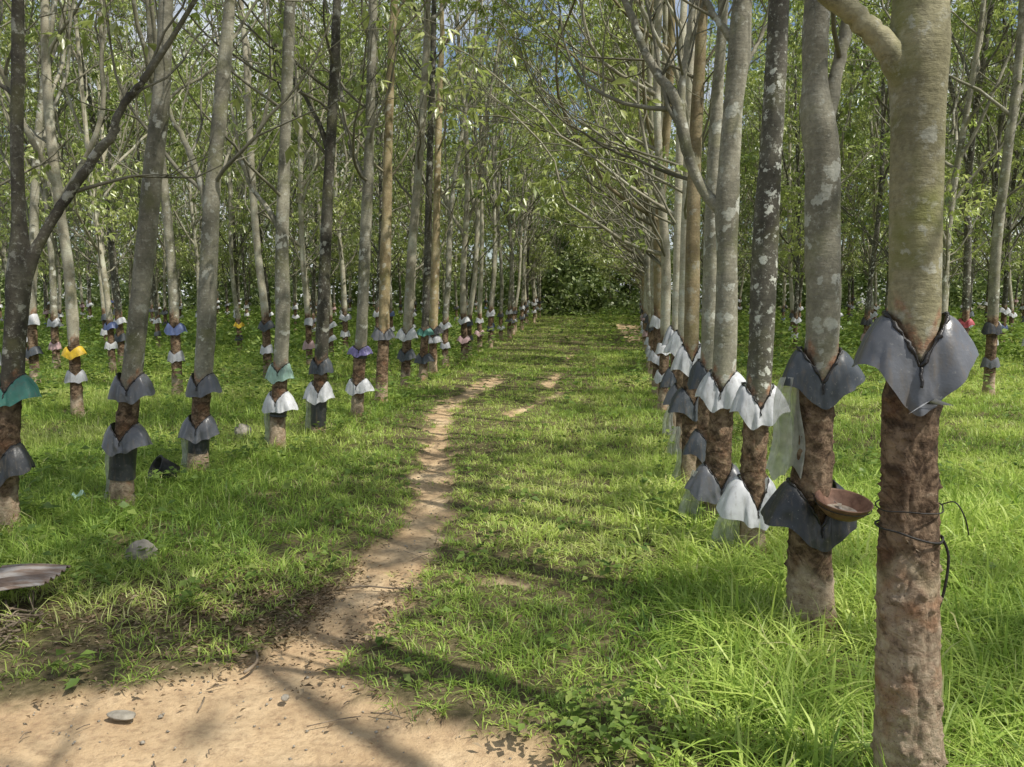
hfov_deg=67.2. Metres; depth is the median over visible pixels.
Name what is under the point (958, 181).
rubber tree
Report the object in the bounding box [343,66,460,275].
rubber tree
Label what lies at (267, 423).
plastic sheet
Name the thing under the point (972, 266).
rubber tree
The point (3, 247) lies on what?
rubber tree
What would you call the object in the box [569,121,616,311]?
rubber tree
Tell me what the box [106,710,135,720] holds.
stone
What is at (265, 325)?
rubber tree
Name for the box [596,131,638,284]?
rubber tree
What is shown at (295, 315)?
rubber tree
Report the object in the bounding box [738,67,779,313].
rubber tree
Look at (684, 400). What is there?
rubber tree
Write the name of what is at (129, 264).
rubber tree
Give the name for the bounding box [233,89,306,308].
rubber tree
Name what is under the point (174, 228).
rubber tree
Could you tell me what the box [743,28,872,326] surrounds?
rubber tree
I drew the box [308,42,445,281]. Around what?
rubber tree
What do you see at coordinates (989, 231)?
rubber tree
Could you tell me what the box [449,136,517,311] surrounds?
rubber tree
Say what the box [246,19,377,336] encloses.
rubber tree
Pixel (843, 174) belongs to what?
rubber tree
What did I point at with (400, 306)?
rubber tree
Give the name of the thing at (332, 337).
rubber tree
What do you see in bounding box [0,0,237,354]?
rubber tree
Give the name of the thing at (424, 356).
rubber tree
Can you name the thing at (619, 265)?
rubber tree
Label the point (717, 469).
rubber tree
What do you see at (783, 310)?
rubber tree
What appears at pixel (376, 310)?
rubber tree
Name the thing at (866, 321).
rubber tree
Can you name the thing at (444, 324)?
rubber tree
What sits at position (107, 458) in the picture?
plastic sheet
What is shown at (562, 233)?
rubber tree
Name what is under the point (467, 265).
rubber tree
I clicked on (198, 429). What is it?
rubber tree
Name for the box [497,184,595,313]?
forest tree
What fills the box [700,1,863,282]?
rubber tree
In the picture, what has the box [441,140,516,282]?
rubber tree
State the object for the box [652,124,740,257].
rubber tree
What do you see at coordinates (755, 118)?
rubber tree
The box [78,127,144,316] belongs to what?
rubber tree
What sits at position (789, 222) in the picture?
rubber tree
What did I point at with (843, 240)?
rubber tree
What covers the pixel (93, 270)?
rubber tree
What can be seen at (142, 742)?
pebbles
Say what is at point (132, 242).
rubber tree
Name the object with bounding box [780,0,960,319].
rubber tree
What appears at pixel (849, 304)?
rubber tree
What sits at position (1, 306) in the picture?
rubber tree
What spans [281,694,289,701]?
stone
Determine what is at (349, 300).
rubber tree
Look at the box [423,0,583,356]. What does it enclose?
rubber tree
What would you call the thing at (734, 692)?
grass
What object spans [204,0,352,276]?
rubber tree
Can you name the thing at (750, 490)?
rubber tree
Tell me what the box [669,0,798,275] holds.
rubber tree
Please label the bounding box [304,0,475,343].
rubber tree
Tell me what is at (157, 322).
rubber tree
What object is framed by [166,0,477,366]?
rubber tree
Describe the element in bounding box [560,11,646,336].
rubber tree
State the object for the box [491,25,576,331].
rubber tree
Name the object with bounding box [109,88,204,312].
rubber tree
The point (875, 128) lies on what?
rubber tree
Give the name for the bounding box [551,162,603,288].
rubber tree
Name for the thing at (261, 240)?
rubber tree
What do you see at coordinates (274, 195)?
rubber tree
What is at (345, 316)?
rubber tree
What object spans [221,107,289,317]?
rubber tree
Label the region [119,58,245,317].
rubber tree
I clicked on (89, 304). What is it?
rubber tree
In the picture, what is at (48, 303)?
rubber tree
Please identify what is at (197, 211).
rubber tree
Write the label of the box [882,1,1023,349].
rubber tree
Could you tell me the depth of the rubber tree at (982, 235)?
49.38 m
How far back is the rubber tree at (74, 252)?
51.85 m
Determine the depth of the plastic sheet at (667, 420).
9.14 m
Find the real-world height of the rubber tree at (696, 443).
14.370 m
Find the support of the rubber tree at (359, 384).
on the ground at (194, 736)
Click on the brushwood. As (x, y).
(24, 617)
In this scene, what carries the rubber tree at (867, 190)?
on the ground at (194, 736)
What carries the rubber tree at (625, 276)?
on the ground at (194, 736)
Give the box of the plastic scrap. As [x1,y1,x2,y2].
[72,490,86,500]
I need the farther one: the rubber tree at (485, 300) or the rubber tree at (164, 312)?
the rubber tree at (485, 300)
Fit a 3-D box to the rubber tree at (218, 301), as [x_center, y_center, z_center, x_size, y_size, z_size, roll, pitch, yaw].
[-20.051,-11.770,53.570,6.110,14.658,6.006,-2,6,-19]
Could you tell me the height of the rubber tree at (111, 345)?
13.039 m
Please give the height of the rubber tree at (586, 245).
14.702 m
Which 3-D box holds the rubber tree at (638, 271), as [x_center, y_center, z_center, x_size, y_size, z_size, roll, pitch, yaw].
[3.425,-8.613,25.039,5.174,15.393,4.895,0,6,-1]
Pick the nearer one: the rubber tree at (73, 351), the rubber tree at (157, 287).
the rubber tree at (73, 351)
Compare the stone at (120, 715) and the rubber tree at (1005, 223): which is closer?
the stone at (120, 715)
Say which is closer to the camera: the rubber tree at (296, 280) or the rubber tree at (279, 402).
the rubber tree at (279, 402)
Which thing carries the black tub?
on the ground at (194, 736)
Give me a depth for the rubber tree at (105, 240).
47.27 m
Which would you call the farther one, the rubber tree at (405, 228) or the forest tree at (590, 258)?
the forest tree at (590, 258)
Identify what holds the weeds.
on the ground at (194, 736)
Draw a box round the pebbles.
[6,465,511,766]
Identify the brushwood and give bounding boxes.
[0,590,51,645]
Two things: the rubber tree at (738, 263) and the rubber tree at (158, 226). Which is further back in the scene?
the rubber tree at (158, 226)
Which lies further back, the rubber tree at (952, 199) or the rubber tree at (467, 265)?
the rubber tree at (467, 265)
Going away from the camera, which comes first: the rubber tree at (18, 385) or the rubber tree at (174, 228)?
the rubber tree at (18, 385)
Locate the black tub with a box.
[147,455,179,484]
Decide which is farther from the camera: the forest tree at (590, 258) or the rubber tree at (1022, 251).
the forest tree at (590, 258)
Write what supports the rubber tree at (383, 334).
on the ground at (194, 736)
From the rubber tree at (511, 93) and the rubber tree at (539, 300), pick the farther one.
the rubber tree at (539, 300)
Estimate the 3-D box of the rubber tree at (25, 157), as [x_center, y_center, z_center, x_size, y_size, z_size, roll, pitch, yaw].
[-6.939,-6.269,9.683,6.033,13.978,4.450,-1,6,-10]
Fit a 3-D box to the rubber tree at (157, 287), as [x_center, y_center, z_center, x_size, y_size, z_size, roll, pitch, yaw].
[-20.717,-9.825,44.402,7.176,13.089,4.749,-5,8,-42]
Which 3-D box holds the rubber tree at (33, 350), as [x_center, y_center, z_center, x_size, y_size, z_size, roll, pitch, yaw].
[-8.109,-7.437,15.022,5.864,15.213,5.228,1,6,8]
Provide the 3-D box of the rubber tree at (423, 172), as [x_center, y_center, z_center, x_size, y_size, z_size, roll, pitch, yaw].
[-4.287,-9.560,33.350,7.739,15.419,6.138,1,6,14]
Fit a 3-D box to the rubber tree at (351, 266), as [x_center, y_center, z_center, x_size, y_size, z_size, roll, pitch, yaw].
[-7.984,-8.998,34.115,6.707,14.093,5.320,1,6,11]
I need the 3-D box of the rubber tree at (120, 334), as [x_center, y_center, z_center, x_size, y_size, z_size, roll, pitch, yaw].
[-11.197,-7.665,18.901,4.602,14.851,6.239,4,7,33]
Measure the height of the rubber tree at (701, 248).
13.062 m
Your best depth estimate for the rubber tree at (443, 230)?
55.91 m
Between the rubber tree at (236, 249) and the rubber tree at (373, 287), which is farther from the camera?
the rubber tree at (373, 287)
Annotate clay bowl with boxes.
[812,487,873,521]
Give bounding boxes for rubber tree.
[0,0,71,204]
[0,0,95,273]
[0,0,113,418]
[0,0,127,363]
[0,0,142,330]
[0,0,147,273]
[0,0,179,385]
[0,0,182,367]
[0,0,189,370]
[0,0,228,535]
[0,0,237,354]
[0,0,275,373]
[0,44,137,336]
[0,48,86,365]
[0,63,56,276]
[0,66,32,329]
[0,70,96,329]
[0,102,40,272]
[0,118,86,280]
[0,140,35,176]
[2,13,143,325]
[3,0,206,348]
[4,93,76,316]
[8,0,185,314]
[27,108,174,321]
[28,17,171,314]
[41,0,409,475]
[59,60,134,310]
[65,118,137,272]
[71,60,182,307]
[72,3,197,324]
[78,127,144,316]
[83,100,198,317]
[91,0,344,330]
[92,38,172,274]
[96,0,343,395]
[101,0,172,512]
[106,0,240,327]
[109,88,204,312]
[117,155,184,280]
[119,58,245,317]
[124,0,326,449]
[126,0,290,352]
[131,142,187,282]
[136,140,187,301]
[141,100,251,281]
[142,43,248,321]
[146,1,296,326]
[148,0,379,435]
[156,81,276,312]
[159,38,269,268]
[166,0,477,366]
[170,0,321,325]
[172,106,262,317]
[177,45,307,333]
[181,110,263,314]
[200,0,342,380]
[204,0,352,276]
[204,177,267,310]
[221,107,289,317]
[231,49,381,318]
[232,0,456,351]
[232,7,375,329]
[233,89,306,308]
[238,69,310,282]
[241,7,377,315]
[241,100,316,311]
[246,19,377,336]
[253,0,418,356]
[257,104,324,304]
[263,111,375,310]
[264,19,408,329]
[265,0,433,417]
[266,0,410,280]
[269,62,405,319]
[296,0,487,327]
[297,0,449,402]
[304,0,399,275]
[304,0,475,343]
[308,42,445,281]
[309,0,446,387]
[309,148,378,308]
[321,0,457,344]
[333,132,402,309]
[339,131,403,278]
[341,0,674,396]
[343,45,459,320]
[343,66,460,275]
[344,0,479,380]
[344,0,501,278]
[347,0,686,433]
[350,147,407,276]
[353,0,584,352]
[362,93,448,322]
[364,0,629,361]
[379,0,525,373]
[383,52,483,268]
[387,0,591,365]
[391,86,501,318]
[391,93,444,310]
[393,68,506,323]
[399,45,455,265]
[400,0,801,448]
[401,153,454,309]
[409,50,499,316]
[410,0,671,411]
[417,143,471,308]
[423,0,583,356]
[427,80,499,309]
[435,0,670,374]
[436,0,564,347]
[441,92,511,317]
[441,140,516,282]
[442,2,606,340]
[444,0,571,344]
[444,120,506,297]
[446,0,589,338]
[449,38,569,334]
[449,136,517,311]
[456,82,574,316]
[461,0,675,383]
[469,67,580,325]
[470,0,675,262]
[473,84,581,321]
[482,45,580,324]
[484,131,559,306]
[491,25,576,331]
[497,46,583,329]
[500,118,577,317]
[501,0,676,367]
[503,0,768,526]
[503,52,583,318]
[506,104,583,314]
[510,94,585,309]
[511,0,766,483]
[534,0,707,354]
[537,2,703,349]
[539,2,671,328]
[546,125,603,279]
[551,0,680,281]
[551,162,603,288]
[554,75,645,288]
[560,4,641,306]
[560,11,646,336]
[567,18,641,304]
[569,64,654,316]
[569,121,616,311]
[570,67,640,273]
[589,100,641,320]
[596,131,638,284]
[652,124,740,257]
[653,21,758,311]
[665,4,844,325]
[666,136,705,278]
[666,144,702,271]
[667,67,795,273]
[668,0,764,323]
[668,145,743,280]
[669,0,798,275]
[682,0,728,503]
[700,0,889,283]
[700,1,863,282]
[700,36,799,282]
[700,183,751,281]
[706,0,971,350]
[716,0,789,557]
[737,12,865,348]
[737,94,794,280]
[738,39,801,261]
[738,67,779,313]
[739,25,953,328]
[739,106,804,268]
[740,105,804,322]
[742,117,886,266]
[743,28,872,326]
[746,1,889,267]
[748,1,864,260]
[761,0,864,639]
[763,0,1023,257]
[779,86,802,307]
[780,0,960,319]
[783,55,876,276]
[787,0,1017,263]
[787,35,888,320]
[787,61,990,320]
[794,0,1023,396]
[799,0,1007,340]
[817,0,978,766]
[828,0,1023,312]
[830,0,1023,334]
[836,0,1023,114]
[838,76,889,313]
[840,0,989,248]
[841,104,953,310]
[841,119,888,279]
[852,0,1023,310]
[861,148,954,271]
[866,28,1016,255]
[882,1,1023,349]
[886,75,1016,274]
[942,4,1023,329]
[944,0,1023,345]
[944,43,1023,311]
[947,10,1023,321]
[948,13,1023,340]
[949,86,1023,317]
[949,165,989,285]
[950,108,1023,282]
[952,63,1020,308]
[953,0,1023,366]
[956,147,1023,277]
[958,2,1023,258]
[960,65,1023,319]
[963,3,1023,241]
[983,144,1023,320]
[998,88,1023,256]
[1011,149,1023,308]
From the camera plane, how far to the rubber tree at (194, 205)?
42.78 m
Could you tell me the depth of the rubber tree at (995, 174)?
19.17 m
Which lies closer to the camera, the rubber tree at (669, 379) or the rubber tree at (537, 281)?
the rubber tree at (669, 379)
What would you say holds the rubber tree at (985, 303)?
on the ground at (194, 736)
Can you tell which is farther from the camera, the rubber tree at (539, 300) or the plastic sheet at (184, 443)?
the rubber tree at (539, 300)
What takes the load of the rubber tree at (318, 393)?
on the ground at (194, 736)
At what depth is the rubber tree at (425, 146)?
52.92 m
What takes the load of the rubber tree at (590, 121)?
on the ground at (194, 736)
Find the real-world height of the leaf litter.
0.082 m
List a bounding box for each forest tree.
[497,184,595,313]
[548,164,637,309]
[585,182,671,313]
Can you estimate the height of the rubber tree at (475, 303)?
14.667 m
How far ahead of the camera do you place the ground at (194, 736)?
3.60 m
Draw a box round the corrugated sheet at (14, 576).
[0,563,70,590]
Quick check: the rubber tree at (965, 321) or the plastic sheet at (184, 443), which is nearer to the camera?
the plastic sheet at (184, 443)
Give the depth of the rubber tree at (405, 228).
48.48 m
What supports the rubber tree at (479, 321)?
on the ground at (194, 736)
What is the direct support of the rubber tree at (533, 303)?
on the ground at (194, 736)
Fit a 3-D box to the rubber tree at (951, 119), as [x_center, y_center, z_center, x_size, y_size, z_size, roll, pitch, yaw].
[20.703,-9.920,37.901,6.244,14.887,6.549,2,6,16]
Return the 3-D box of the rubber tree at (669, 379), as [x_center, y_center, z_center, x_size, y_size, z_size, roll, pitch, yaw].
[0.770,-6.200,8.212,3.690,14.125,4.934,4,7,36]
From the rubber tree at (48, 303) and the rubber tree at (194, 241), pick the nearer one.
the rubber tree at (194, 241)
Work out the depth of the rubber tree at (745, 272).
46.38 m
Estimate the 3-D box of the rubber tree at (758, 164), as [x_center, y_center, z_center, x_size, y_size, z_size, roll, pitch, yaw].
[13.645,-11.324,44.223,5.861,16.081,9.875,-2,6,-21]
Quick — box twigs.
[20,467,538,766]
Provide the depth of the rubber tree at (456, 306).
39.61 m
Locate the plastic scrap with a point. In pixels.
(79, 493)
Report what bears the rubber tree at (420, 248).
on the ground at (194, 736)
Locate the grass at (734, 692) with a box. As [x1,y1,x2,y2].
[0,312,1023,766]
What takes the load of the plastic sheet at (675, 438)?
hanging from the rubber tree at (675, 342)
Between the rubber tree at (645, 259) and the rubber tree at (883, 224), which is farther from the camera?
the rubber tree at (883, 224)
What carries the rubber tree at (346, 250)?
on the ground at (194, 736)
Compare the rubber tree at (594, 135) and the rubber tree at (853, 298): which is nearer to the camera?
the rubber tree at (594, 135)
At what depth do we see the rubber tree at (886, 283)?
34.76 m
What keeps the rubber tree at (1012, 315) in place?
on the ground at (194, 736)
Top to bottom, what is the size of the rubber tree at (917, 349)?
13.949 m
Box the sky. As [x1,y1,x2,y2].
[0,0,1021,303]
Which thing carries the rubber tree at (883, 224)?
on the ground at (194, 736)
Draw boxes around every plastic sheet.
[103,453,109,502]
[180,438,187,469]
[264,413,269,443]
[305,399,311,430]
[662,406,672,436]
[667,426,680,457]
[671,448,681,482]
[677,470,702,526]
[710,515,739,554]
[766,377,804,479]
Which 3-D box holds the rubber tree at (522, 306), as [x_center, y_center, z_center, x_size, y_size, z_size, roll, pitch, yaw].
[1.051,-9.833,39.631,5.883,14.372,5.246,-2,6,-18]
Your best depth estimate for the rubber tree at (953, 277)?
35.12 m
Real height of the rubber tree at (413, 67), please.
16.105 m
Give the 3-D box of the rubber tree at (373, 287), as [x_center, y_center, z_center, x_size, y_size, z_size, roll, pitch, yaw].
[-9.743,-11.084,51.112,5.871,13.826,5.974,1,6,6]
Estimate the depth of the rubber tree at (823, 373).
3.60 m
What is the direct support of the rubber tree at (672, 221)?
on the ground at (194, 736)
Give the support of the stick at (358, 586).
on the ground at (194, 736)
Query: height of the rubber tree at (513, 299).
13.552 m
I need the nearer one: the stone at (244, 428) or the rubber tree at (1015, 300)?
the stone at (244, 428)
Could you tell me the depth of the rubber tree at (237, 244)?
38.02 m
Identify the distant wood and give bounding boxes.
[0,0,1023,315]
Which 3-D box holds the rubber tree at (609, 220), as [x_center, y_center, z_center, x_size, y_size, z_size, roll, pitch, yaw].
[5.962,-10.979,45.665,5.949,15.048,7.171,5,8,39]
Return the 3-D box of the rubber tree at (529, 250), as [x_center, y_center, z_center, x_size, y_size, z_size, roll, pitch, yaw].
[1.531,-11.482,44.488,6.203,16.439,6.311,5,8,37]
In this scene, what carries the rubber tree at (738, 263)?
on the ground at (194, 736)
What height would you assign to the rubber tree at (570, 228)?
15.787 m
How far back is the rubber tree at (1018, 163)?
24.23 m
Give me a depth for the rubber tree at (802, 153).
33.83 m
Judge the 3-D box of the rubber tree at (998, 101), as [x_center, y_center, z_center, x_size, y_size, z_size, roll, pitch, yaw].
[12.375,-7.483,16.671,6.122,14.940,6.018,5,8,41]
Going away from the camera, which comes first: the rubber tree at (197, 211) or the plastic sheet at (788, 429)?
the plastic sheet at (788, 429)
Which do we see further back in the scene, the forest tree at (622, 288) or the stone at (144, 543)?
the forest tree at (622, 288)
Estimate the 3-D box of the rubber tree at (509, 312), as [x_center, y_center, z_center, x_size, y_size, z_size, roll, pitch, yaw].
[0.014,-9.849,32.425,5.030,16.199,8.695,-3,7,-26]
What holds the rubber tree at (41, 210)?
on the ground at (194, 736)
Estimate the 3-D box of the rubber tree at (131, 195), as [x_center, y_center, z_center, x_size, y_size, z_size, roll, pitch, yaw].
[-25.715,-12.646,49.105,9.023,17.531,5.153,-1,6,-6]
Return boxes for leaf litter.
[0,437,796,757]
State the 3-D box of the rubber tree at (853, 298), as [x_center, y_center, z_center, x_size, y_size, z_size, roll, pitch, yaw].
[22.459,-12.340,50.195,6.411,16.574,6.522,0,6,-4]
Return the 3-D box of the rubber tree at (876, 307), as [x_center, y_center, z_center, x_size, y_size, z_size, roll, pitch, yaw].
[18.425,-9.363,37.316,9.825,13.955,5.832,1,6,6]
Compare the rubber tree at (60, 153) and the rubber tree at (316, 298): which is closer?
the rubber tree at (60, 153)
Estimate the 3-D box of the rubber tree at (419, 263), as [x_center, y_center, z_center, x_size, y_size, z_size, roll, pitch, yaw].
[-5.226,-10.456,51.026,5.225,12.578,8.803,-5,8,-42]
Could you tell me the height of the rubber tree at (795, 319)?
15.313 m
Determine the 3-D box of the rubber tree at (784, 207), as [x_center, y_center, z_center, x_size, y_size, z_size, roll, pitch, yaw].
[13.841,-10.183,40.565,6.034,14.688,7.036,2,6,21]
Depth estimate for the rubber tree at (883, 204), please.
30.51 m
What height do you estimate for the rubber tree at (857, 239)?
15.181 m
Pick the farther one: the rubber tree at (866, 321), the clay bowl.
the rubber tree at (866, 321)
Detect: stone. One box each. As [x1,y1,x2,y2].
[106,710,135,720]
[124,539,157,563]
[234,423,251,437]
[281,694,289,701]
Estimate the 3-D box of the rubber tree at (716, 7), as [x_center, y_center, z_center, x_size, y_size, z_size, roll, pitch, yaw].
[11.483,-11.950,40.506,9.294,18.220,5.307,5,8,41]
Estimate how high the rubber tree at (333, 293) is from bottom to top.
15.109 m
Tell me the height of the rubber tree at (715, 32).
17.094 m
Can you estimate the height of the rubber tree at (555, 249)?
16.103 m
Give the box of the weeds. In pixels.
[0,305,1023,766]
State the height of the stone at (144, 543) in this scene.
0.178 m
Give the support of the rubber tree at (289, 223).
on the ground at (194, 736)
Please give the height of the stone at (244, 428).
0.227 m
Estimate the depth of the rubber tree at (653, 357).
12.27 m
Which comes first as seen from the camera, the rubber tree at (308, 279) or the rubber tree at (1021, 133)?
the rubber tree at (1021, 133)
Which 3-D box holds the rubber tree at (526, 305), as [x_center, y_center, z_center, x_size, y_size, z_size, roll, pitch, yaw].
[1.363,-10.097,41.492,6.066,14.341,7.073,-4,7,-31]
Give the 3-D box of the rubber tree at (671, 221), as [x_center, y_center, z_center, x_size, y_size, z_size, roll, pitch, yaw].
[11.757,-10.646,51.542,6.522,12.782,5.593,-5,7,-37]
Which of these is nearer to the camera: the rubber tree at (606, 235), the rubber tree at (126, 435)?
the rubber tree at (126, 435)
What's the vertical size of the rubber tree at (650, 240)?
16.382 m
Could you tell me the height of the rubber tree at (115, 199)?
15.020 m
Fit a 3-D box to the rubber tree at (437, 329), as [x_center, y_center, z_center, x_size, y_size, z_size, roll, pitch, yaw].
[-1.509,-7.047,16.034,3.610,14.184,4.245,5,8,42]
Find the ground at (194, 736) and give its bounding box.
[0,304,1023,766]
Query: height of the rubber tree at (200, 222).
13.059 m
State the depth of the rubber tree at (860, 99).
15.41 m
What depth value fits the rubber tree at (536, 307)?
50.35 m
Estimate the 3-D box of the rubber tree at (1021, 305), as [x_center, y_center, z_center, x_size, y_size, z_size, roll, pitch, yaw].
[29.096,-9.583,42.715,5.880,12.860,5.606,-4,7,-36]
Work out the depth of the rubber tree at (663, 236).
11.15 m
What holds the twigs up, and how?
on the ground at (194, 736)
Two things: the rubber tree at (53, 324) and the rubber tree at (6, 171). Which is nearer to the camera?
the rubber tree at (53, 324)
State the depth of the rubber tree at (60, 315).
31.69 m
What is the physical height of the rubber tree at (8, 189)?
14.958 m
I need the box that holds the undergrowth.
[0,302,1023,367]
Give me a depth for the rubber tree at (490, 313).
26.99 m
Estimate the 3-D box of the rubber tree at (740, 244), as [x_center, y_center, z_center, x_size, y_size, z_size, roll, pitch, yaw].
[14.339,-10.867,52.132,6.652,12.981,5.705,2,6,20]
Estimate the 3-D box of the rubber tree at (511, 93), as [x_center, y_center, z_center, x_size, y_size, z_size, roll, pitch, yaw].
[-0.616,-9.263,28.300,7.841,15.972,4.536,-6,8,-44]
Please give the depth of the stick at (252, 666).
3.38 m
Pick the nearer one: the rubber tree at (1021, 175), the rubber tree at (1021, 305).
the rubber tree at (1021, 175)
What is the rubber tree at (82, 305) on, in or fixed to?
on the ground at (194, 736)
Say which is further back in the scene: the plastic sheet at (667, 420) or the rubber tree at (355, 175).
the rubber tree at (355, 175)
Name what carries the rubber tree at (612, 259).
on the ground at (194, 736)
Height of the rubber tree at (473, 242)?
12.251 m
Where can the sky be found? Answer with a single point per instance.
(178, 6)
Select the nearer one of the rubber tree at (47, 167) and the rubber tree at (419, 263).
the rubber tree at (47, 167)
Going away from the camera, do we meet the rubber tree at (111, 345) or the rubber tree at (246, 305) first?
the rubber tree at (111, 345)
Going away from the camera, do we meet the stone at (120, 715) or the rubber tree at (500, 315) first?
the stone at (120, 715)
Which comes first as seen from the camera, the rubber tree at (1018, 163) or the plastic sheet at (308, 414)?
the plastic sheet at (308, 414)
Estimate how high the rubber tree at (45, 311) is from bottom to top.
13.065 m
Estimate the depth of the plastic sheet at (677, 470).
6.71 m
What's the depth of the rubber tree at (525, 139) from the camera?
40.44 m
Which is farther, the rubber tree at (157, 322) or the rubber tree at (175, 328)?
the rubber tree at (157, 322)
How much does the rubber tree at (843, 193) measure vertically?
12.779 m
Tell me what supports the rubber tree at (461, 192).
on the ground at (194, 736)
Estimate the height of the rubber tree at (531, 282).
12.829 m
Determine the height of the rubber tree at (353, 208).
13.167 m
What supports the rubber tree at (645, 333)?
on the ground at (194, 736)
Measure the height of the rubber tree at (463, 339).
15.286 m
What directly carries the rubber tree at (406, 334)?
on the ground at (194, 736)
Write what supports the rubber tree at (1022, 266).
on the ground at (194, 736)
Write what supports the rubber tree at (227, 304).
on the ground at (194, 736)
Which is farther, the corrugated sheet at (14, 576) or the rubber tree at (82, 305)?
the rubber tree at (82, 305)
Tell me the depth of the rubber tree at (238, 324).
22.67 m
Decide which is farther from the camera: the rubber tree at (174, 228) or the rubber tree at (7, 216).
the rubber tree at (174, 228)
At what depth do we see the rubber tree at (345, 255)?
30.87 m
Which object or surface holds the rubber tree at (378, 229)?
on the ground at (194, 736)
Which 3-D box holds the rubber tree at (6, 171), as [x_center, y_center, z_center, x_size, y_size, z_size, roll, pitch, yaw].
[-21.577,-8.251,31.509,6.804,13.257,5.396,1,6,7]
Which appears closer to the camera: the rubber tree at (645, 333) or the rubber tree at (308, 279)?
the rubber tree at (645, 333)
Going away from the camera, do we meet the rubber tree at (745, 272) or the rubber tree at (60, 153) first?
the rubber tree at (60, 153)
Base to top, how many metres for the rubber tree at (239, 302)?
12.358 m
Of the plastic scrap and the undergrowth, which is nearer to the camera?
the plastic scrap
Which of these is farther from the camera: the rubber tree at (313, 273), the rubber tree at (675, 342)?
the rubber tree at (313, 273)
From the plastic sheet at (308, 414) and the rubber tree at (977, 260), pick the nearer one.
the plastic sheet at (308, 414)
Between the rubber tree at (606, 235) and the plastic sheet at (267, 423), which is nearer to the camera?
the plastic sheet at (267, 423)
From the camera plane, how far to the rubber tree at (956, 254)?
51.44 m
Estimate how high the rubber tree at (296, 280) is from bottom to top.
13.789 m
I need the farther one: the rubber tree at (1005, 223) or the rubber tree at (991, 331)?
the rubber tree at (1005, 223)
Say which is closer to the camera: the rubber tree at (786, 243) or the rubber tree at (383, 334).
the rubber tree at (383, 334)
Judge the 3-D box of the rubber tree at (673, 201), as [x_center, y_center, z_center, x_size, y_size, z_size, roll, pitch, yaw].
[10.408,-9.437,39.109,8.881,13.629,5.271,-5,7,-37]
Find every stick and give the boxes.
[243,650,258,674]
[336,585,423,590]
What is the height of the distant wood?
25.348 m
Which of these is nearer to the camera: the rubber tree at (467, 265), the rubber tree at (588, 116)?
the rubber tree at (588, 116)
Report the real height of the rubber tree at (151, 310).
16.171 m
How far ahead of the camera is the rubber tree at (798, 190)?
21.51 m
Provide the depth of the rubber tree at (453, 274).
37.13 m
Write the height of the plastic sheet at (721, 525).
0.421 m
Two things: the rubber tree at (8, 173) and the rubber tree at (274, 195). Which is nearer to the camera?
the rubber tree at (8, 173)
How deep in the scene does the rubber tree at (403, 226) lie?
29.69 m
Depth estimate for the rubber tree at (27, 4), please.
13.01 m
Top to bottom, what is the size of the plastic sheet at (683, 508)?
0.485 m
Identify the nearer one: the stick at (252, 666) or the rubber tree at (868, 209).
the stick at (252, 666)

